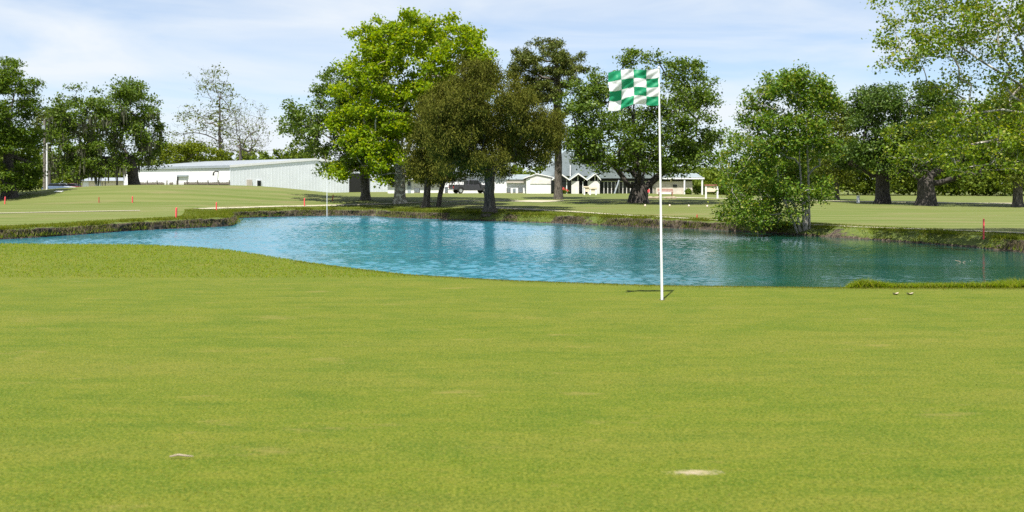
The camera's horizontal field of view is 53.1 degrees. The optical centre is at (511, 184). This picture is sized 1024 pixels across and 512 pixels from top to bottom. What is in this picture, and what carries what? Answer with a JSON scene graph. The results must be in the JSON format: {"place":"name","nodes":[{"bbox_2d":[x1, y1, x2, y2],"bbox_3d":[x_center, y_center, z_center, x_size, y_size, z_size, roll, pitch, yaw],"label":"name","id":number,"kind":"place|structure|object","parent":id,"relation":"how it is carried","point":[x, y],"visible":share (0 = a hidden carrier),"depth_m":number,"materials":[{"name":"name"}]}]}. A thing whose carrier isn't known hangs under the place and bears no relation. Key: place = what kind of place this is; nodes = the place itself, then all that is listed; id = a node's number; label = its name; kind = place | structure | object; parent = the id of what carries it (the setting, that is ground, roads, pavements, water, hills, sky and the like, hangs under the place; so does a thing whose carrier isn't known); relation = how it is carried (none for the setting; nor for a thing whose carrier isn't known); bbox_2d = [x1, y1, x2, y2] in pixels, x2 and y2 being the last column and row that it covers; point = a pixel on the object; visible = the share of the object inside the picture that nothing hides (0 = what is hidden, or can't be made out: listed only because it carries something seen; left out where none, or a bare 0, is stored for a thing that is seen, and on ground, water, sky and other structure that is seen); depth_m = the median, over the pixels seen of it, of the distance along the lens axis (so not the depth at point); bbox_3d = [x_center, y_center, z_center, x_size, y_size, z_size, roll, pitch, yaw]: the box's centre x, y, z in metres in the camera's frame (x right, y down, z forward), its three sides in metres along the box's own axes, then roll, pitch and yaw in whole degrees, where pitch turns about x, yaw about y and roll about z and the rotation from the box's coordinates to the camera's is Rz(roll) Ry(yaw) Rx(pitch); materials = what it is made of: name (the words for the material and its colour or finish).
{"place":"outdoors","nodes":[
{"label":"outdoors","id":0,"kind":"place"},
{"bbox_2d":[10,210,139,212],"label":"cart path","id":1,"kind":"structure","parent":0,"point":[76,211],"depth_m":84.41,"materials":[{"name":"concrete"}]},
{"bbox_2d":[0,243,461,277],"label":"grass","id":2,"kind":"structure","parent":0,"point":[149,247],"depth_m":13.70,"materials":[{"name":"green plant"}]},
{"bbox_2d":[197,200,505,208],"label":"cart path","id":3,"kind":"structure","parent":0,"point":[329,205],"depth_m":104.87,"materials":[{"name":"concrete"}]},
{"bbox_2d":[0,185,1023,511],"bbox_3d":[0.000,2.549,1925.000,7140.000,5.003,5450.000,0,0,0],"label":"ground","id":4,"kind":"structure","parent":0,"point":[284,333],"depth_m":5.68,"materials":[{"name":"green plant"}]},
{"bbox_2d":[0,56,54,198],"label":"cypress tree","id":5,"kind":"object","parent":4,"relation":"on","point":[13,174],"visible":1,"depth_m":109.45,"materials":[{"name":"plant"}]},
{"bbox_2d":[42,120,45,188],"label":"utility pole","id":6,"kind":"object","parent":4,"relation":"on","point":[44,154],"visible":0.65,"depth_m":121.37,"materials":[{"name":"grey wood"}]},
{"bbox_2d":[46,143,50,189],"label":"light pole","id":7,"kind":"object","parent":4,"relation":"on","point":[47,165],"visible":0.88,"depth_m":118.92,"materials":[{"name":"white metal"}]},
{"bbox_2d":[29,109,74,184],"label":"pine tree","id":8,"kind":"object","parent":4,"relation":"on","point":[41,118],"visible":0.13,"depth_m":188.11,"materials":[{"name":"green plant"}]},
{"bbox_2d":[42,183,69,189],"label":"parked car","id":9,"kind":"object","parent":4,"relation":"on","point":[53,185],"visible":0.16,"depth_m":175.19,"materials":[{"name":"blue paint"}]},
{"bbox_2d":[67,183,81,186],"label":"parked car","id":10,"kind":"object","parent":4,"relation":"on","point":[73,184],"visible":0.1,"depth_m":178.47,"materials":[{"name":"black paint"}]},
{"bbox_2d":[82,178,123,186],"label":"shed","id":11,"kind":"structure","parent":4,"relation":"on","point":[89,182],"depth_m":172.00,"materials":[{"name":"grey metal"}]},
{"bbox_2d":[83,181,88,186],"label":"door","id":12,"kind":"structure","parent":11,"relation":"in","point":[85,183],"depth_m":171.95,"materials":[{"name":"white paint"}]},
{"bbox_2d":[37,74,172,186],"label":"live oak tree","id":13,"kind":"object","parent":4,"relation":"on","point":[81,156],"visible":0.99,"depth_m":129.73,"materials":[{"name":"green plant"}]},
{"bbox_2d":[0,136,332,189],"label":"wood","id":14,"kind":"object","parent":4,"relation":"on","point":[265,155],"visible":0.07,"depth_m":243.59,"materials":[{"name":"green plant"}]},
{"bbox_2d":[169,454,192,456],"bbox_3d":[-1.324,1.086,4.102,0.094,0.013,0.013,0,0,3],"label":"fallen twig","id":15,"kind":"object","parent":4,"relation":"on","point":[183,455],"visible":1,"depth_m":4.10,"materials":[{"name":"beige wood"}]},
{"bbox_2d":[140,180,229,184],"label":"picket fence","id":16,"kind":"object","parent":4,"relation":"on","point":[190,183],"visible":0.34,"depth_m":146.68,"materials":[{"name":"white wood"}]},
{"bbox_2d":[151,138,229,164],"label":"tree","id":17,"kind":"object","parent":4,"relation":"on","point":[187,151],"visible":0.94,"depth_m":190.02,"materials":[{"name":"green plant"}]},
{"bbox_2d":[162,62,251,154],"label":"tall sparse tree","id":18,"kind":"object","parent":4,"relation":"on","point":[220,124],"visible":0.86,"depth_m":193.91,"materials":[{"name":"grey plant"}]},
{"bbox_2d":[215,97,273,159],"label":"bare tree","id":19,"kind":"object","parent":4,"relation":"on","point":[241,149],"visible":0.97,"depth_m":189.26,"materials":[{"name":"grey plant"}]},
{"bbox_2d":[124,158,387,192],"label":"warehouse","id":20,"kind":"structure","parent":4,"relation":"on","point":[290,173],"depth_m":158.76,"materials":[{"name":"white metal"}]},
{"bbox_2d":[177,174,188,184],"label":"overhead door","id":21,"kind":"structure","parent":20,"relation":"in","point":[182,178],"depth_m":158.60,"materials":[{"name":"white paint"}]},
{"bbox_2d":[247,180,251,185],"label":"door","id":22,"kind":"structure","parent":20,"relation":"in","point":[249,182],"depth_m":152.34,"materials":[{"name":"beige metal"}]},
{"bbox_2d":[257,180,261,185],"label":"window","id":23,"kind":"structure","parent":20,"relation":"in","point":[259,182],"depth_m":153.60,"materials":[{"name":"black glass"}]},
{"bbox_2d":[271,62,415,199],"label":"live oak tree","id":24,"kind":"object","parent":4,"relation":"on","point":[299,117],"visible":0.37,"depth_m":108.62,"materials":[{"name":"green plant"}]},
{"bbox_2d":[319,6,503,203],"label":"sycamore tree","id":25,"kind":"object","parent":4,"relation":"on","point":[393,47],"visible":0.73,"depth_m":102.61,"materials":[{"name":"green plant"}]},
{"bbox_2d":[388,179,439,192],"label":"annex","id":26,"kind":"object","parent":4,"relation":"on","point":[410,186],"visible":0.33,"depth_m":151.95,"materials":[{"name":"white paint"}]},
{"bbox_2d":[407,181,410,192],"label":"door","id":27,"kind":"structure","parent":26,"relation":"in","point":[409,183],"depth_m":151.89,"materials":[{"name":"white glass"}]},
{"bbox_2d":[414,188,419,192],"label":"air conditioner","id":28,"kind":"object","parent":4,"relation":"on","point":[416,190],"visible":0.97,"depth_m":150.15,"materials":[{"name":"metal"}]},
{"bbox_2d":[396,76,495,207],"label":"cedar tree","id":29,"kind":"object","parent":4,"relation":"on","point":[419,169],"visible":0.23,"depth_m":96.45,"materials":[{"name":"green plant"}]},
{"bbox_2d":[448,180,484,193],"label":"pickup truck","id":30,"kind":"object","parent":4,"relation":"on","point":[478,186],"visible":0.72,"depth_m":143.61,"materials":[{"name":"grey paint"}]},
{"bbox_2d":[294,152,710,185],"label":"wood","id":31,"kind":"object","parent":4,"relation":"on","point":[519,171],"visible":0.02,"depth_m":223.98,"materials":[{"name":"green plant"}]},
{"bbox_2d":[3,205,1023,238],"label":"grass","id":32,"kind":"structure","parent":4,"relation":"on","point":[196,211],"depth_m":78.85,"materials":[{"name":"green plant"}]},
{"bbox_2d":[519,200,562,201],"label":"sandy patch","id":33,"kind":"object","parent":4,"relation":"on","point":[539,200],"visible":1,"depth_m":108.96,"materials":[{"name":"beige sand"}]},
{"bbox_2d":[504,36,591,198],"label":"pine tree","id":34,"kind":"object","parent":4,"relation":"on","point":[548,89],"visible":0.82,"depth_m":111.62,"materials":[{"name":"green plant"}]},
{"bbox_2d":[443,151,653,193],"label":"clubhouse","id":35,"kind":"structure","parent":4,"relation":"on","point":[543,183],"depth_m":141.47,"materials":[{"name":"white paint"}]},
{"bbox_2d":[551,182,553,191],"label":"window","id":36,"kind":"structure","parent":35,"relation":"in","point":[552,183],"depth_m":140.23,"materials":[{"name":"black glass"}]},
{"bbox_2d":[567,182,570,191],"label":"window","id":37,"kind":"structure","parent":35,"relation":"in","point":[568,183],"depth_m":140.23,"materials":[{"name":"black glass"}]},
{"bbox_2d":[570,176,585,180],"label":"gable window","id":38,"kind":"structure","parent":35,"relation":"in","point":[577,178],"depth_m":140.20,"materials":[{"name":"black glass"}]},
{"bbox_2d":[579,182,581,191],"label":"window","id":39,"kind":"structure","parent":35,"relation":"in","point":[580,183],"depth_m":140.23,"materials":[{"name":"black glass"}]},
{"bbox_2d":[588,176,598,180],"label":"gable window","id":40,"kind":"structure","parent":35,"relation":"in","point":[594,178],"depth_m":140.20,"materials":[{"name":"black glass"}]},
{"bbox_2d":[583,186,590,194],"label":"sign board","id":41,"kind":"object","parent":4,"relation":"on","point":[586,188],"visible":0.82,"depth_m":131.52,"materials":[{"name":"white paint"}]},
{"bbox_2d":[589,188,596,194],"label":"sign board","id":42,"kind":"object","parent":4,"relation":"on","point":[592,190],"visible":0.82,"depth_m":131.32,"materials":[{"name":"white paint"}]},
{"bbox_2d":[608,66,664,299],"bbox_3d":[1.183,0.039,9.745,0.553,2.322,0.087,0,0,-4],"label":"golf flagstick","id":43,"kind":"object","parent":4,"relation":"on","point":[627,87],"visible":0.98,"depth_m":9.74,"materials":[{"name":"fabric"}]},
{"bbox_2d":[552,45,731,202],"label":"live oak tree","id":44,"kind":"object","parent":4,"relation":"on","point":[632,146],"visible":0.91,"depth_m":99.66,"materials":[{"name":"green plant"}]},
{"bbox_2d":[292,261,1023,290],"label":"grass","id":45,"kind":"structure","parent":4,"relation":"on","point":[717,286],"depth_m":11.06,"materials":[{"name":"green plant"}]},
{"bbox_2d":[658,189,672,195],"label":"garden bench","id":46,"kind":"object","parent":4,"relation":"on","point":[666,190],"visible":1,"depth_m":126.60,"materials":[{"name":"wood"}]},
{"bbox_2d":[653,173,703,194],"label":"pavilion","id":47,"kind":"structure","parent":4,"relation":"on","point":[677,185],"depth_m":138.50,"materials":[{"name":"white paint"}]},
{"bbox_2d":[683,188,692,193],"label":"shrub","id":48,"kind":"object","parent":4,"relation":"on","point":[687,191],"visible":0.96,"depth_m":137.91,"materials":[{"name":"green plant"}]},
{"bbox_2d":[692,184,703,194],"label":"shrub","id":49,"kind":"object","parent":4,"relation":"on","point":[696,188],"visible":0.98,"depth_m":139.40,"materials":[{"name":"green plant"}]},
{"bbox_2d":[703,182,711,194],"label":"shrub","id":50,"kind":"object","parent":4,"relation":"on","point":[704,189],"visible":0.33,"depth_m":140.96,"materials":[{"name":"green plant"}]},
{"bbox_2d":[704,184,717,198],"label":"sign board","id":51,"kind":"object","parent":4,"relation":"on","point":[708,188],"visible":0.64,"depth_m":117.37,"materials":[{"name":"white paint"}]},
{"bbox_2d":[799,101,861,199],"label":"yellow green tree","id":52,"kind":"object","parent":4,"relation":"on","point":[844,176],"visible":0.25,"depth_m":119.55,"materials":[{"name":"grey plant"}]},
{"bbox_2d":[692,135,1023,195],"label":"wood","id":53,"kind":"object","parent":4,"relation":"on","point":[904,185],"visible":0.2,"depth_m":156.29,"materials":[{"name":"green plant"}]},
{"bbox_2d":[824,77,964,203],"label":"live oak tree","id":54,"kind":"object","parent":4,"relation":"on","point":[879,102],"visible":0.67,"depth_m":105.79,"materials":[{"name":"green plant"}]},
{"bbox_2d":[861,0,1023,181],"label":"sycamore tree","id":55,"kind":"object","parent":4,"relation":"on","point":[1008,139],"visible":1,"depth_m":49.34,"materials":[{"name":"green plant"}]},
{"bbox_2d":[891,87,1021,205],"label":"live oak tree","id":56,"kind":"object","parent":4,"relation":"on","point":[926,193],"visible":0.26,"depth_m":102.17,"materials":[{"name":"green plant"}]},
{"bbox_2d":[984,73,1023,206],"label":"oak tree","id":57,"kind":"object","parent":4,"relation":"on","point":[1017,180],"visible":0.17,"depth_m":98.97,"materials":[{"name":"green plant"}]},
{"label":"utility pole","id":58,"kind":"object","parent":4,"relation":"on","visible":0},
{"bbox_2d":[41,145,322,150],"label":"power wire","id":59,"kind":"object","parent":58,"relation":"attached to","point":[232,150],"visible":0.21,"depth_m":207.81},
{"bbox_2d":[0,216,1023,287],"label":"pond water","id":60,"kind":"structure","parent":0,"point":[548,252],"depth_m":47.25,"materials":[{"name":"blue liquid"}]},
{"bbox_2d":[0,207,1023,252],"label":"pond bank","id":61,"kind":"structure","parent":0,"point":[976,241],"depth_m":69.36,"materials":[{"name":"green plant"}]},
{"bbox_2d":[416,52,570,216],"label":"cedar tree","id":62,"kind":"object","parent":61,"relation":"on","point":[516,131],"visible":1,"depth_m":85.20,"materials":[{"name":"green plant"}]},
{"bbox_2d":[706,59,851,234],"bbox_3d":[16.376,-2.100,62.839,9.182,10.847,7.594,0,0,0],"label":"tree","id":63,"kind":"object","parent":61,"relation":"on","point":[785,143],"visible":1,"depth_m":61.04,"materials":[{"name":"green plant"}]},
{"bbox_2d":[983,219,984,238],"bbox_3d":[23.287,2.239,50.550,0.075,1.106,0.075,0,0,16],"label":"marker stake","id":64,"kind":"object","parent":61,"relation":"on","point":[983,228],"visible":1,"depth_m":50.51,"materials":[{"name":"red paint"}]},
{"bbox_2d":[0,0,1023,182],"label":"sky","id":65,"kind":"structure","parent":0,"point":[270,50],"materials":[{"name":"blue"}]},
{"bbox_2d":[479,207,1023,232],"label":"cart path","id":66,"kind":"structure","parent":0,"point":[712,219],"depth_m":81.80,"materials":[{"name":"concrete"}]},
{"bbox_2d":[662,197,1011,203],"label":"cart path","id":67,"kind":"structure","parent":0,"point":[856,201],"depth_m":113.49,"materials":[{"name":"concrete"}]},
{"bbox_2d":[839,275,1023,287],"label":"grass","id":68,"kind":"structure","parent":0,"point":[1003,283],"depth_m":10.97,"materials":[{"name":"green plant"}]}
]}

